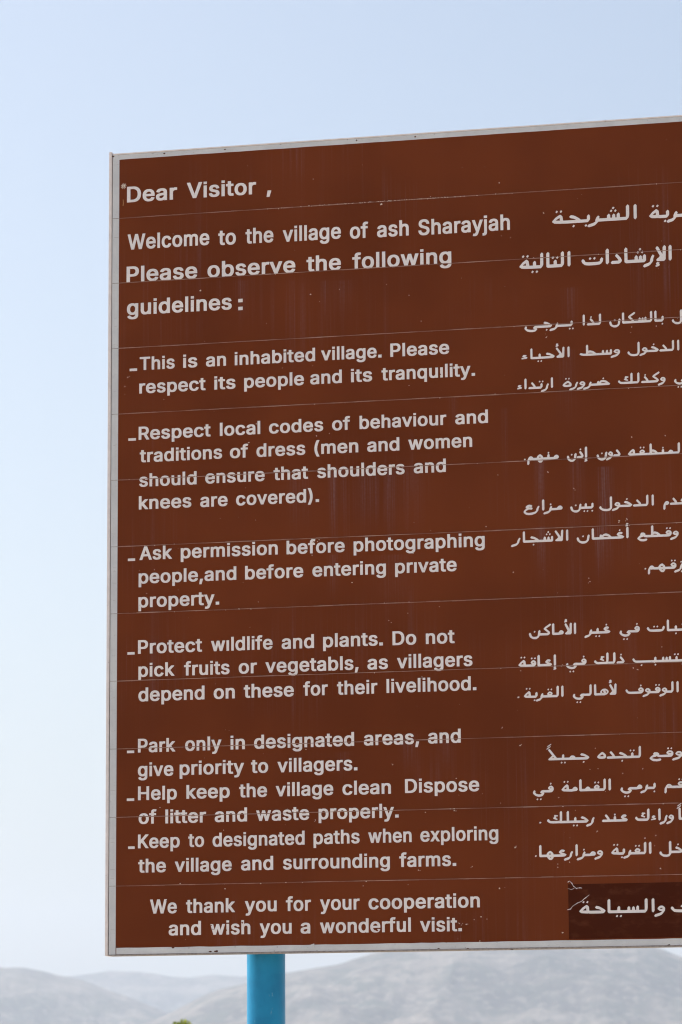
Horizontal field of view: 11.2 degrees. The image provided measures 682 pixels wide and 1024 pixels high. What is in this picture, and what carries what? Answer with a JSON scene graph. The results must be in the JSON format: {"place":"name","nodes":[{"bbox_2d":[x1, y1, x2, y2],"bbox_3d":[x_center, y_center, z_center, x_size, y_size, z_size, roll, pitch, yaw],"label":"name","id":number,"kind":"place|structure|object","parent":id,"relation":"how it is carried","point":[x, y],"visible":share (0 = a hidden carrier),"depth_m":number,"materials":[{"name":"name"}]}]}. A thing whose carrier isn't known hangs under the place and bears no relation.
{"place":"outdoors","nodes":[
{"label":"outdoors","id":0,"kind":"place"},
{"bbox_2d":[0,967,167,1023],"bbox_3d":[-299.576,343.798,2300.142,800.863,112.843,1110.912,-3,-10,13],"label":"hill","id":1,"kind":"structure","parent":0,"point":[29,996],"depth_m":2275.53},
{"bbox_2d":[66,971,246,1013],"bbox_3d":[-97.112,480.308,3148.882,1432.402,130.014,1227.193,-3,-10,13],"label":"hill","id":2,"kind":"structure","parent":0,"point":[167,994],"depth_m":3134.75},
{"bbox_2d":[0,0,681,977],"label":"sky","id":3,"kind":"structure","parent":0,"point":[82,82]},
{"bbox_2d":[145,948,681,1023],"bbox_3d":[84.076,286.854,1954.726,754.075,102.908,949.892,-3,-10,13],"label":"hill","id":4,"kind":"structure","parent":0,"point":[605,986],"depth_m":1876.26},
{"label":"ground","id":5,"kind":"structure","parent":0,"visible":0},
{"bbox_2d":[173,1019,190,1023],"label":"tree","id":6,"kind":"object","parent":5,"relation":"on","point":[184,1022],"visible":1,"depth_m":26.67,"materials":[{"name":"green plant"}]},
{"bbox_2d":[105,115,681,1023],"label":"information sign","id":7,"kind":"object","parent":5,"relation":"on","point":[395,553],"visible":1,"depth_m":7.57,"materials":[{"name":"brown metal"}]}
]}

